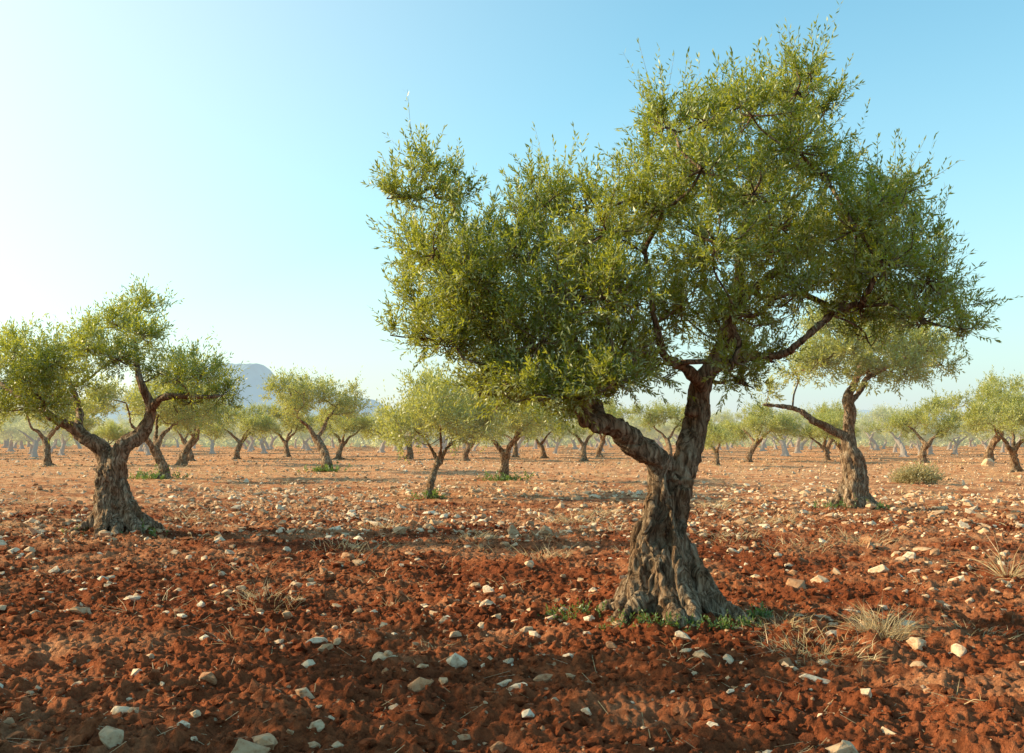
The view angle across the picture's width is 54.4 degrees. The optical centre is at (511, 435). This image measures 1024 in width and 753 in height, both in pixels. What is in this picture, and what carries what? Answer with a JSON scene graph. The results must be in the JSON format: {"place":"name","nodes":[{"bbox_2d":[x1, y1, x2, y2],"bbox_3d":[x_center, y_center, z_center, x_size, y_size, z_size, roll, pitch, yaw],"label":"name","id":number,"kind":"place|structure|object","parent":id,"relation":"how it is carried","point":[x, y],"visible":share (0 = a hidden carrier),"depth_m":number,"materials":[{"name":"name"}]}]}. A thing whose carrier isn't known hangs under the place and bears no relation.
{"place":"outdoors","nodes":[
{"label":"outdoors","id":0,"kind":"place"},
{"bbox_2d":[89,363,389,423],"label":"hill","id":1,"kind":"structure","parent":0,"point":[254,379],"depth_m":1369.51,"materials":[{"name":"stone"}]},
{"bbox_2d":[0,437,1023,752],"bbox_3d":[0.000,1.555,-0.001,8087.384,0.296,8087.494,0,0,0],"label":"ground","id":2,"kind":"structure","parent":0,"point":[654,717],"depth_m":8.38,"materials":[{"name":"red soil"}]},
{"bbox_2d":[0,383,122,466],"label":"olive tree","id":3,"kind":"object","parent":2,"relation":"on","point":[47,460],"visible":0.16,"depth_m":52.12,"materials":[{"name":"green plant"}]},
{"bbox_2d":[61,518,168,538],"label":"olive suckers","id":4,"kind":"object","parent":2,"relation":"on","point":[151,532],"visible":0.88,"depth_m":15.58,"materials":[{"name":"green plant"}]},
{"bbox_2d":[0,272,251,536],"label":"olive tree","id":5,"kind":"object","parent":2,"relation":"on","point":[116,508],"visible":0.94,"depth_m":15.53,"materials":[{"name":"green plant"}]},
{"bbox_2d":[123,595,140,600],"bbox_3d":[-3.615,1.557,9.498,0.111,0.062,0.157,0,0,32],"label":"limestone rock","id":6,"kind":"object","parent":2,"relation":"on","point":[131,597],"visible":0.88,"depth_m":9.46,"materials":[{"name":"white stone"}]},
{"bbox_2d":[69,355,235,478],"bbox_3d":[-12.252,-0.645,35.175,5.106,4.738,6.107,0,0,-2],"label":"olive tree","id":7,"kind":"object","parent":2,"relation":"on","point":[165,410],"visible":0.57,"depth_m":35.13,"materials":[{"name":"green plant"}]},
{"bbox_2d":[128,464,190,479],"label":"olive suckers","id":8,"kind":"object","parent":2,"relation":"on","point":[152,475],"visible":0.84,"depth_m":35.10,"materials":[{"name":"green plant"}]},
{"bbox_2d":[127,378,241,464],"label":"olive tree","id":9,"kind":"object","parent":2,"relation":"on","point":[185,451],"visible":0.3,"depth_m":53.52,"materials":[{"name":"green plant"}]},
{"bbox_2d":[199,634,208,639],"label":"limestone rock","id":10,"kind":"object","parent":2,"relation":"on","point":[203,637],"visible":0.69,"depth_m":7.60,"materials":[{"name":"white stone"}]},
{"bbox_2d":[196,394,280,459],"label":"olive tree","id":11,"kind":"object","parent":2,"relation":"on","point":[261,425],"visible":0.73,"depth_m":67.70,"materials":[{"name":"green plant"}]},
{"bbox_2d":[237,399,319,456],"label":"olive tree","id":12,"kind":"object","parent":2,"relation":"on","point":[299,426],"visible":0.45,"depth_m":74.93,"materials":[{"name":"green plant"}]},
{"bbox_2d":[301,659,315,667],"bbox_3d":[-1.351,1.527,6.584,0.150,0.092,0.097,0,0,18],"label":"limestone rock","id":13,"kind":"object","parent":2,"relation":"on","point":[307,663],"visible":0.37,"depth_m":6.57,"materials":[{"name":"white stone"}]},
{"bbox_2d":[257,363,373,471],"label":"olive tree","id":14,"kind":"object","parent":2,"relation":"on","point":[296,398],"visible":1,"depth_m":44.05,"materials":[{"name":"green plant"}]},
{"bbox_2d":[297,461,350,471],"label":"olive suckers","id":15,"kind":"object","parent":2,"relation":"on","point":[317,469],"visible":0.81,"depth_m":43.42,"materials":[{"name":"green plant"}]},
{"bbox_2d":[302,402,389,459],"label":"olive tree","id":16,"kind":"object","parent":2,"relation":"on","point":[350,426],"visible":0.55,"depth_m":67.71,"materials":[{"name":"green plant"}]},
{"bbox_2d":[352,560,364,564],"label":"limestone rock","id":17,"kind":"object","parent":2,"relation":"on","point":[360,562],"visible":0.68,"depth_m":11.93,"materials":[{"name":"beige stone"}]},
{"bbox_2d":[388,703,397,709],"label":"limestone rock","id":18,"kind":"object","parent":2,"relation":"on","point":[391,707],"visible":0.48,"depth_m":5.72,"materials":[{"name":"beige stone"}]},
{"bbox_2d":[357,401,442,458],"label":"olive tree","id":19,"kind":"object","parent":2,"relation":"on","point":[409,454],"visible":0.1,"depth_m":69.77,"materials":[{"name":"green plant"}]},
{"bbox_2d":[405,488,446,500],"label":"olive suckers","id":20,"kind":"object","parent":2,"relation":"on","point":[434,493],"visible":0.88,"depth_m":25.32,"materials":[{"name":"green plant"}]},
{"bbox_2d":[360,356,527,498],"bbox_3d":[-1.183,-0.305,26.232,5.014,4.093,4.840,0,0,-28],"label":"olive tree","id":21,"kind":"object","parent":2,"relation":"on","point":[431,393],"visible":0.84,"depth_m":25.46,"materials":[{"name":"green plant"}]},
{"bbox_2d":[446,653,466,667],"bbox_3d":[-0.366,1.492,6.582,0.142,0.120,0.133,0,0,0],"label":"limestone rock","id":22,"kind":"object","parent":2,"relation":"on","point":[455,660],"visible":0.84,"depth_m":6.53,"materials":[{"name":"white stone"}]},
{"bbox_2d":[414,420,510,460],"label":"olive tree","id":23,"kind":"object","parent":2,"relation":"on","point":[464,456],"visible":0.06,"depth_m":63.02,"materials":[{"name":"green plant"}]},
{"bbox_2d":[476,470,533,480],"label":"olive suckers","id":24,"kind":"object","parent":2,"relation":"on","point":[507,478],"visible":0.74,"depth_m":34.40,"materials":[{"name":"green plant"}]},
{"bbox_2d":[443,377,567,480],"bbox_3d":[0.127,-0.317,34.722,4.994,4.214,5.261,0,0,29],"label":"olive tree","id":25,"kind":"object","parent":2,"relation":"on","point":[518,429],"visible":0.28,"depth_m":33.88,"materials":[{"name":"green plant"}]},
{"bbox_2d":[0,433,1022,447],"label":"distant shrubs","id":26,"kind":"object","parent":2,"relation":"on","point":[232,443],"visible":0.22,"depth_m":139.63,"materials":[{"name":"green plant"}]},
{"bbox_2d":[0,447,1023,752],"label":"field stones","id":27,"kind":"object","parent":2,"relation":"on","point":[110,737],"visible":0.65,"depth_m":17.98,"materials":[{"name":"stone"}]},
{"bbox_2d":[0,397,1023,461],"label":"distant olive grove","id":28,"kind":"object","parent":2,"relation":"on","point":[17,430],"visible":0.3,"depth_m":85.88,"materials":[{"name":"green plant"}]},
{"bbox_2d":[0,459,1023,752],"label":"dry weeds","id":29,"kind":"object","parent":2,"relation":"on","point":[874,623],"visible":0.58,"depth_m":11.27,"materials":[{"name":"beige plant"}]},
{"bbox_2d":[524,560,533,568],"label":"limestone rock","id":30,"kind":"object","parent":2,"relation":"on","point":[529,563],"visible":1,"depth_m":11.20,"materials":[{"name":"beige stone"}]},
{"bbox_2d":[555,502,564,508],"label":"limestone rock","id":31,"kind":"object","parent":2,"relation":"on","point":[560,505],"visible":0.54,"depth_m":21.89,"materials":[{"name":"beige stone"}]},
{"bbox_2d":[583,615,594,620],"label":"limestone rock","id":32,"kind":"object","parent":2,"relation":"on","point":[589,618],"visible":0.94,"depth_m":8.27,"materials":[{"name":"white stone"}]},
{"bbox_2d":[573,397,634,456],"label":"olive tree","id":33,"kind":"object","parent":2,"relation":"on","point":[603,437],"visible":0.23,"depth_m":74.18,"materials":[{"name":"green plant"}]},
{"bbox_2d":[626,397,686,457],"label":"olive tree","id":34,"kind":"object","parent":2,"relation":"on","point":[654,417],"visible":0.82,"depth_m":67.72,"materials":[{"name":"green plant"}]},
{"bbox_2d":[538,598,788,631],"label":"olive suckers","id":35,"kind":"object","parent":2,"relation":"on","point":[723,620],"visible":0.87,"depth_m":7.98,"materials":[{"name":"green plant"}]},
{"bbox_2d":[361,0,1022,628],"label":"olive tree","id":36,"kind":"object","parent":2,"relation":"on","point":[493,316],"visible":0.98,"depth_m":7.98,"materials":[{"name":"green plant"}]},
{"bbox_2d":[705,418,739,465],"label":"olive tree","id":37,"kind":"object","parent":2,"relation":"on","point":[719,435],"visible":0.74,"depth_m":51.13,"materials":[{"name":"green plant"}]},
{"bbox_2d":[718,395,802,461],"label":"olive tree","id":38,"kind":"object","parent":2,"relation":"on","point":[779,425],"visible":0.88,"depth_m":59.16,"materials":[{"name":"green plant"}]},
{"bbox_2d":[786,578,805,588],"bbox_3d":[2.958,1.575,10.363,0.214,0.151,0.301,0,0,0],"label":"limestone rock","id":39,"kind":"object","parent":2,"relation":"on","point":[796,583],"visible":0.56,"depth_m":10.36,"materials":[{"name":"beige stone"}]},
{"bbox_2d":[817,614,830,619],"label":"limestone rock","id":40,"kind":"object","parent":2,"relation":"on","point":[826,617],"visible":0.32,"depth_m":8.50,"materials":[{"name":"grey stone"}]},
{"bbox_2d":[798,396,858,453],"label":"olive tree","id":41,"kind":"object","parent":2,"relation":"on","point":[822,411],"visible":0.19,"depth_m":83.79,"materials":[{"name":"green plant"}]},
{"bbox_2d":[812,493,900,509],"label":"olive suckers","id":42,"kind":"object","parent":2,"relation":"on","point":[844,505],"visible":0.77,"depth_m":20.79,"materials":[{"name":"green plant"}]},
{"bbox_2d":[748,279,972,508],"bbox_3d":[7.563,-0.875,21.319,5.071,5.292,4.034,0,0,0],"label":"olive tree","id":43,"kind":"object","parent":2,"relation":"on","point":[862,361],"visible":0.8,"depth_m":20.73,"materials":[{"name":"green plant"}]},
{"bbox_2d":[860,688,871,697],"bbox_3d":[2.071,1.507,5.828,0.070,0.056,0.062,0,0,35],"label":"limestone rock","id":44,"kind":"object","parent":2,"relation":"on","point":[866,692],"visible":1,"depth_m":5.81,"materials":[{"name":"white stone"}]},
{"bbox_2d":[868,564,888,573],"bbox_3d":[4.181,1.534,11.361,0.234,0.139,0.106,0,0,39],"label":"limestone rock","id":45,"kind":"object","parent":2,"relation":"on","point":[879,569],"visible":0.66,"depth_m":11.33,"materials":[{"name":"white stone"}]},
{"bbox_2d":[903,493,914,497],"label":"limestone rock","id":46,"kind":"object","parent":2,"relation":"on","point":[908,495],"visible":0.84,"depth_m":25.55,"materials":[{"name":"beige stone"}]},
{"bbox_2d":[858,388,964,462],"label":"olive tree","id":47,"kind":"object","parent":2,"relation":"on","point":[923,419],"visible":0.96,"depth_m":57.71,"materials":[{"name":"green plant"}]},
{"bbox_2d":[887,458,950,484],"bbox_3d":[13.521,1.265,33.154,2.112,1.021,1.766,0,0,0],"label":"dry bush","id":48,"kind":"object","parent":2,"relation":"on","point":[926,474],"visible":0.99,"depth_m":32.95,"materials":[{"name":"green plant"}]},
{"bbox_2d":[913,547,931,551],"bbox_3d":[5.677,1.583,13.757,0.170,0.087,0.232,0,0,-33],"label":"limestone rock","id":49,"kind":"object","parent":2,"relation":"on","point":[921,549],"visible":0.84,"depth_m":13.72,"materials":[{"name":"beige stone"}]},
{"bbox_2d":[930,510,944,514],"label":"limestone rock","id":50,"kind":"object","parent":2,"relation":"on","point":[939,512],"visible":0.81,"depth_m":19.78,"materials":[{"name":"beige stone"}]},
{"bbox_2d":[963,502,973,506],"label":"limestone rock","id":51,"kind":"object","parent":2,"relation":"on","point":[967,504],"visible":0.76,"depth_m":21.91,"materials":[{"name":"beige stone"}]},
{"bbox_2d":[930,365,1023,460],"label":"olive tree","id":52,"kind":"object","parent":2,"relation":"on","point":[987,388],"visible":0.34,"depth_m":62.23,"materials":[{"name":"green plant"}]},
{"bbox_2d":[981,458,994,465],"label":"limestone rock","id":53,"kind":"object","parent":2,"relation":"on","point":[988,461],"visible":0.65,"depth_m":51.66,"materials":[{"name":"beige stone"}]},
{"bbox_2d":[955,376,1023,471],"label":"olive tree","id":54,"kind":"object","parent":2,"relation":"on","point":[1011,416],"visible":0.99,"depth_m":42.59,"materials":[{"name":"green plant"}]},
{"bbox_2d":[1000,512,1020,516],"bbox_3d":[9.713,1.609,19.480,0.432,0.249,0.364,0,0,28],"label":"limestone rock","id":55,"kind":"object","parent":2,"relation":"on","point":[1016,514],"visible":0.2,"depth_m":19.31,"materials":[{"name":"beige stone"}]},
{"bbox_2d":[0,0,1023,424],"label":"sky","id":56,"kind":"structure","parent":0,"point":[223,151],"materials":[{"name":"blue"}]},
{"bbox_2d":[856,410,942,421],"bbox_3d":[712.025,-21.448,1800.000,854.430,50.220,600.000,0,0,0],"label":"hill","id":57,"kind":"structure","parent":0,"point":[866,411],"depth_m":1684.07,"materials":[{"name":"stone"}]}
]}

